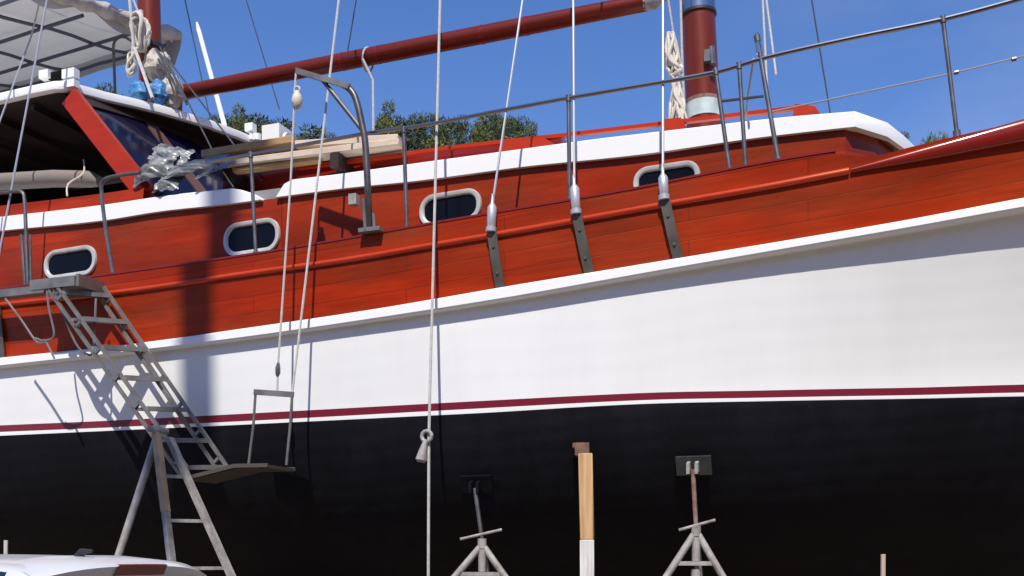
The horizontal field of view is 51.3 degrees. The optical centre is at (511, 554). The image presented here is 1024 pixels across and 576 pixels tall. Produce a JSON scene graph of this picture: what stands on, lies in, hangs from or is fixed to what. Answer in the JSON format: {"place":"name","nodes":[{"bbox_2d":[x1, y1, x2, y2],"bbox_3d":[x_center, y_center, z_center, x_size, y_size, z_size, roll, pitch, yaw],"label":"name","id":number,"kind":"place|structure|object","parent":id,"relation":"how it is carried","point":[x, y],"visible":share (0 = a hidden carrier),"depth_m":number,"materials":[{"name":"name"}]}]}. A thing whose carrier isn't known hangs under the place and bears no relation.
{"place":"outdoors","nodes":[
{"label":"outdoors","id":0,"kind":"place"},
{"bbox_2d":[74,0,1023,145],"label":"sky","id":1,"kind":"structure","parent":0,"point":[626,50],"materials":[{"name":"blue"}]},
{"label":"ground","id":2,"kind":"structure","parent":0,"visible":0},
{"bbox_2d":[4,540,7,553],"bbox_3d":[-4.038,0.743,8.500,0.042,1.715,0.032,0,0,0],"label":"stake","id":3,"kind":"object","parent":2,"relation":"on","point":[5,546],"visible":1,"depth_m":8.49,"materials":[{"name":"white"}]},
{"bbox_2d":[0,548,206,575],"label":"parked car","id":4,"kind":"object","parent":2,"relation":"on","point":[79,562],"visible":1,"depth_m":5.47,"materials":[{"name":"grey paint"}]},
{"bbox_2d":[94,82,122,95],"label":"pine tree","id":5,"kind":"object","parent":2,"relation":"on","point":[106,90],"visible":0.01,"depth_m":39.76,"materials":[{"name":"green plant"}]},
{"bbox_2d":[115,425,235,575],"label":"step ladder","id":6,"kind":"object","parent":2,"relation":"on","point":[155,453],"visible":0.95,"depth_m":9.71,"materials":[{"name":"metal"}]},
{"bbox_2d":[206,112,233,127],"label":"pine tree","id":7,"kind":"object","parent":2,"relation":"on","point":[219,121],"depth_m":36.32,"materials":[{"name":"green plant"}]},
{"bbox_2d":[229,102,247,132],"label":"pine tree","id":8,"kind":"object","parent":2,"relation":"on","point":[239,126],"visible":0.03,"depth_m":33.91,"materials":[{"name":"green plant"}]},
{"bbox_2d":[244,119,261,134],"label":"pine tree","id":9,"kind":"object","parent":2,"relation":"on","point":[259,128],"visible":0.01,"depth_m":32.97,"materials":[{"name":"green plant"}]},
{"bbox_2d":[238,112,288,134],"bbox_3d":[-7.670,-6.657,35.848,7.770,16.534,8.890,0,0,-19],"label":"pine tree","id":10,"kind":"object","parent":2,"relation":"on","point":[264,122],"visible":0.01,"depth_m":35.48,"materials":[{"name":"green plant"}]},
{"bbox_2d":[271,116,298,138],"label":"pine tree","id":11,"kind":"object","parent":2,"relation":"on","point":[285,121],"visible":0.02,"depth_m":34.68,"materials":[{"name":"green plant"}]},
{"bbox_2d":[298,122,321,139],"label":"pine tree","id":12,"kind":"object","parent":2,"relation":"on","point":[309,136],"visible":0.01,"depth_m":33.74,"materials":[{"name":"green plant"}]},
{"bbox_2d":[314,125,328,138],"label":"pine tree","id":13,"kind":"object","parent":2,"relation":"on","point":[325,132],"visible":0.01,"depth_m":36.86,"materials":[{"name":"green plant"}]},
{"bbox_2d":[325,132,337,137],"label":"pine tree","id":14,"kind":"object","parent":2,"relation":"on","point":[331,135],"depth_m":35.86,"materials":[{"name":"green plant"}]},
{"bbox_2d":[368,98,397,135],"bbox_3d":[-4.386,-6.249,33.073,5.075,15.717,5.040,0,0,-2],"label":"pine tree","id":15,"kind":"object","parent":2,"relation":"on","point":[383,122],"visible":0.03,"depth_m":32.84,"materials":[{"name":"green plant"}]},
{"bbox_2d":[374,113,429,150],"bbox_3d":[-2.976,-6.234,33.618,6.845,15.687,7.832,0,0,4],"label":"pine tree","id":16,"kind":"object","parent":2,"relation":"on","point":[413,144],"visible":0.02,"depth_m":33.76,"materials":[{"name":"green plant"}]},
{"bbox_2d":[399,110,435,150],"bbox_3d":[-2.915,-6.729,35.535,5.038,16.678,5.764,0,0,38],"label":"pine tree","id":17,"kind":"object","parent":2,"relation":"on","point":[421,118],"visible":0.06,"depth_m":35.83,"materials":[{"name":"green plant"}]},
{"bbox_2d":[418,115,454,149],"bbox_3d":[-2.358,-6.140,34.684,7.601,15.499,7.654,0,0,-23],"label":"pine tree","id":18,"kind":"object","parent":2,"relation":"on","point":[444,141],"visible":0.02,"depth_m":33.77,"materials":[{"name":"green plant"}]},
{"bbox_2d":[427,112,449,144],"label":"pine tree","id":19,"kind":"object","parent":2,"relation":"on","point":[434,126],"depth_m":37.83,"materials":[{"name":"green plant"}]},
{"bbox_2d":[440,114,478,144],"bbox_3d":[-1.729,-6.639,36.492,5.702,16.499,4.984,0,0,-26],"label":"pine tree","id":20,"kind":"object","parent":2,"relation":"on","point":[458,126],"visible":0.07,"depth_m":35.75,"materials":[{"name":"green plant"}]},
{"bbox_2d":[451,475,507,575],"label":"jack stand","id":21,"kind":"object","parent":2,"relation":"on","point":[475,485],"visible":1,"depth_m":9.64,"materials":[{"name":"metal"}]},
{"bbox_2d":[465,116,495,143],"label":"pine tree","id":22,"kind":"object","parent":2,"relation":"on","point":[476,137],"visible":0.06,"depth_m":33.88,"materials":[{"name":"green plant"}]},
{"bbox_2d":[461,111,500,143],"bbox_3d":[-1.787,-7.297,39.303,9.475,17.816,9.409,0,0,10],"label":"pine tree","id":23,"kind":"object","parent":2,"relation":"on","point":[482,117],"visible":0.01,"depth_m":38.73,"materials":[{"name":"green plant"}]},
{"bbox_2d":[483,112,515,139],"bbox_3d":[-0.108,-6.910,36.623,4.862,17.042,5.563,0,0,21],"label":"pine tree","id":24,"kind":"object","parent":2,"relation":"on","point":[496,129],"visible":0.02,"depth_m":36.83,"materials":[{"name":"green plant"}]},
{"bbox_2d":[497,117,522,138],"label":"pine tree","id":25,"kind":"object","parent":2,"relation":"on","point":[511,130],"depth_m":32.86,"materials":[{"name":"green plant"}]},
{"bbox_2d":[505,114,533,137],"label":"pine tree","id":26,"kind":"object","parent":2,"relation":"on","point":[519,125],"visible":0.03,"depth_m":35.82,"materials":[{"name":"green plant"}]},
{"bbox_2d":[526,120,538,135],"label":"pine tree","id":27,"kind":"object","parent":2,"relation":"on","point":[535,130],"visible":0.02,"depth_m":34.90,"materials":[{"name":"green plant"}]},
{"bbox_2d":[572,442,594,575],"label":"timber post","id":28,"kind":"object","parent":2,"relation":"on","point":[583,454],"visible":1,"depth_m":9.18,"materials":[{"name":"beige wood"}]},
{"bbox_2d":[663,455,725,575],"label":"jack stand","id":29,"kind":"object","parent":2,"relation":"on","point":[692,466],"visible":1,"depth_m":9.00,"materials":[{"name":"metal"}]},
{"bbox_2d":[881,554,885,575],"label":"stake","id":30,"kind":"object","parent":2,"relation":"on","point":[883,564],"visible":1,"depth_m":8.78,"materials":[{"name":"beige wood"}]},
{"bbox_2d":[900,130,909,139],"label":"pine tree","id":31,"kind":"object","parent":2,"relation":"on","point":[906,135],"visible":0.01,"depth_m":39.79,"materials":[{"name":"green plant"}]},
{"bbox_2d":[920,130,947,143],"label":"leafy tree","id":32,"kind":"object","parent":2,"relation":"on","point":[929,139],"depth_m":34.01,"materials":[{"name":"green plant"}]},
{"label":"keel block","id":33,"kind":"object","parent":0,"visible":0},
{"bbox_2d":[0,0,1023,575],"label":"sailing boat","id":34,"kind":"object","parent":33,"relation":"on","point":[802,326],"visible":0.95,"depth_m":9.70,"materials":[{"name":"white"}]},
{"bbox_2d":[66,159,84,196],"bbox_3d":[-5.090,-4.380,12.404,0.120,0.582,0.429,0,0,12],"label":"cord","id":35,"kind":"object","parent":34,"relation":"hanging from","point":[79,176],"visible":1,"depth_m":12.43,"materials":[{"name":"white fabric"}]},
{"bbox_2d":[128,0,134,50],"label":"rope","id":36,"kind":"object","parent":34,"relation":"hanging from","point":[131,25],"visible":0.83,"depth_m":13.23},
{"bbox_2d":[126,51,136,76],"bbox_3d":[-4.674,-6.022,13.100,0.134,0.290,0.137,0,0,-16],"label":"rope bundle","id":37,"kind":"object","parent":36,"relation":"hanging from","point":[131,67],"visible":1,"depth_m":13.07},
{"bbox_2d":[127,80,151,100],"bbox_3d":[-4.537,-5.641,13.004,0.316,0.284,0.255,0,0,0],"label":"blue cloth","id":38,"kind":"object","parent":34,"relation":"on","point":[137,89],"visible":0.76,"depth_m":12.92,"materials":[{"name":"blue fabric"}]},
{"bbox_2d":[129,9,151,52],"bbox_3d":[-4.631,-6.526,13.305,0.278,0.518,0.222,0,0,32],"label":"rope coil","id":39,"kind":"object","parent":34,"relation":"hanging from","point":[143,34],"visible":0.98,"depth_m":13.26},
{"bbox_2d":[133,46,153,99],"bbox_3d":[-4.424,-5.784,12.806,0.049,0.895,0.745,0,0,-36],"label":"rope","id":40,"kind":"object","parent":34,"relation":"attached to","point":[143,73],"visible":1,"depth_m":12.78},
{"bbox_2d":[0,274,295,483],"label":"boarding stairs","id":41,"kind":"structure","parent":34,"relation":"attached to","point":[58,289],"depth_m":10.48,"materials":[{"name":"metal"}]},
{"bbox_2d":[142,48,173,81],"bbox_3d":[-4.456,-6.143,13.456,0.367,0.455,0.398,0,0,0],"label":"mast wrapping","id":42,"kind":"object","parent":34,"relation":"attached to","point":[153,67],"visible":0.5,"depth_m":13.33,"materials":[{"name":"beige fabric"}]},
{"bbox_2d":[149,79,168,104],"bbox_3d":[-4.368,-5.686,13.159,0.270,0.345,0.235,0,0,0],"label":"blue cloth","id":43,"kind":"object","parent":34,"relation":"on","point":[159,92],"visible":0.88,"depth_m":13.08,"materials":[{"name":"blue fabric"}]},
{"bbox_2d":[155,49,187,101],"bbox_3d":[-4.135,-5.835,12.981,0.766,0.884,0.063,0,0,44],"label":"rope","id":44,"kind":"object","parent":34,"relation":"hanging from","point":[173,82],"visible":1,"depth_m":13.03,"materials":[{"name":"fabric"}]},
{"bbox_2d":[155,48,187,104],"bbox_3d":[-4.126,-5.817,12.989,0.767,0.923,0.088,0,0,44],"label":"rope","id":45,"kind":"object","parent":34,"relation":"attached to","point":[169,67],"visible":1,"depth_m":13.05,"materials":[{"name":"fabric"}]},
{"bbox_2d":[162,74,183,109],"bbox_3d":[-4.231,-5.740,13.265,0.305,0.467,0.310,0,0,0],"label":"canvas roll","id":46,"kind":"object","parent":34,"relation":"on","point":[174,100],"visible":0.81,"depth_m":13.19,"materials":[{"name":"white fabric"}]},
{"bbox_2d":[132,143,234,192],"bbox_3d":[-3.531,-4.261,11.582,1.384,0.730,0.478,0,0,24],"label":"plastic sheeting","id":47,"kind":"object","parent":34,"relation":"on","point":[164,158],"visible":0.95,"depth_m":11.57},
{"bbox_2d":[201,135,298,164],"bbox_3d":[-2.803,-4.362,11.510,1.086,0.143,0.260,0,0,14],"label":"timber board","id":48,"kind":"object","parent":47,"relation":"on","point":[245,148],"visible":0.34,"depth_m":11.40,"materials":[{"name":"brown wood"}]},
{"bbox_2d":[222,168,247,189],"bbox_3d":[-2.941,-4.073,11.704,0.100,0.140,0.650,0,0,20],"label":"bearer","id":49,"kind":"object","parent":34,"relation":"on","point":[239,182],"visible":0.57,"depth_m":11.50,"materials":[{"name":"brown wood"}]},
{"bbox_2d":[221,138,401,168],"bbox_3d":[-2.090,-4.170,11.166,2.035,0.081,0.220,0,0,17],"label":"timber board","id":50,"kind":"object","parent":49,"relation":"on","point":[376,148],"visible":0.56,"depth_m":11.03,"materials":[{"name":"beige wood"}]},
{"bbox_2d":[295,134,401,149],"bbox_3d":[-1.713,-4.319,11.220,1.175,0.132,0.200,0,0,16],"label":"timber board","id":51,"kind":"object","parent":50,"relation":"on","point":[359,140],"visible":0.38,"depth_m":11.12,"materials":[{"name":"beige wood"}]},
{"bbox_2d":[233,157,321,174],"bbox_3d":[-2.483,-4.104,11.261,1.001,0.068,0.100,0,0,16],"label":"timber board","id":52,"kind":"object","parent":34,"relation":"on","point":[278,165],"visible":0.94,"depth_m":11.23,"materials":[{"name":"brown wood"}]},
{"bbox_2d":[276,73,296,390],"bbox_3d":[-2.108,-3.039,9.970,0.030,3.081,0.321,0,0,23],"label":"rope","id":53,"kind":"object","parent":34,"relation":"hanging from","point":[285,257],"visible":1,"depth_m":9.97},
{"bbox_2d":[275,362,279,376],"bbox_3d":[-2.160,-1.707,9.840,0.044,0.131,0.044,0,0,23],"label":"snap hook","id":54,"kind":"object","parent":53,"relation":"hanging from","point":[277,370],"visible":1,"depth_m":9.82,"materials":[{"name":"metal"}]},
{"bbox_2d":[291,85,302,109],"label":"pulley block","id":55,"kind":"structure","parent":34,"relation":"hanging from","point":[297,100],"depth_m":10.05,"materials":[{"name":"white plastic"}]},
{"bbox_2d":[291,0,339,391],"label":"rope","id":56,"kind":"object","parent":34,"relation":"hanging from","point":[313,214],"visible":1,"depth_m":10.02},
{"bbox_2d":[330,152,353,173],"bbox_3d":[-1.715,-4.057,11.258,0.100,0.140,0.650,0,0,20],"label":"bearer","id":57,"kind":"object","parent":34,"relation":"on","point":[339,164],"visible":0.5,"depth_m":11.01,"materials":[{"name":"brown wood"}]},
{"bbox_2d":[362,46,373,130],"bbox_3d":[-1.686,-5.413,12.483,0.148,1.108,0.398,0,0,-8],"label":"hanging rope","id":58,"kind":"object","parent":34,"relation":"hanging from","point":[366,68],"visible":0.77,"depth_m":12.41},
{"bbox_2d":[427,0,440,575],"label":"rope","id":59,"kind":"object","parent":34,"relation":"hanging from","point":[431,316],"visible":1,"depth_m":9.38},
{"bbox_2d":[416,429,432,462],"bbox_3d":[-0.741,-0.920,9.046,0.153,0.288,0.098,0,0,0],"label":"rope shackle","id":60,"kind":"object","parent":59,"relation":"hanging from","point":[421,456],"visible":1,"depth_m":9.02,"materials":[{"name":"metal"}]},
{"bbox_2d":[667,0,673,30],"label":"rope","id":61,"kind":"object","parent":34,"relation":"hanging from","point":[670,15],"visible":1,"depth_m":10.84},
{"bbox_2d":[664,31,687,124],"bbox_3d":[1.668,-4.838,10.851,0.235,0.969,0.213,0,0,0],"label":"rope bundle","id":62,"kind":"object","parent":61,"relation":"hanging from","point":[674,69],"visible":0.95,"depth_m":10.81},
{"bbox_2d":[679,0,684,97],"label":"rope","id":63,"kind":"object","parent":34,"relation":"hanging from","point":[681,35],"visible":0.64,"depth_m":10.97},
{"bbox_2d":[745,58,753,119],"bbox_3d":[2.065,-4.040,9.272,0.021,0.364,0.431,0,0,3],"label":"rope","id":64,"kind":"object","parent":34,"relation":"attached to","point":[749,85],"visible":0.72,"depth_m":9.30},
{"bbox_2d":[761,0,767,82],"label":"rope","id":65,"kind":"object","parent":34,"relation":"hanging from","point":[764,32],"visible":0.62,"depth_m":10.00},
{"bbox_2d":[765,0,776,75],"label":"rope","id":66,"kind":"object","parent":34,"relation":"hanging from","point":[771,38],"visible":1,"depth_m":9.94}
]}

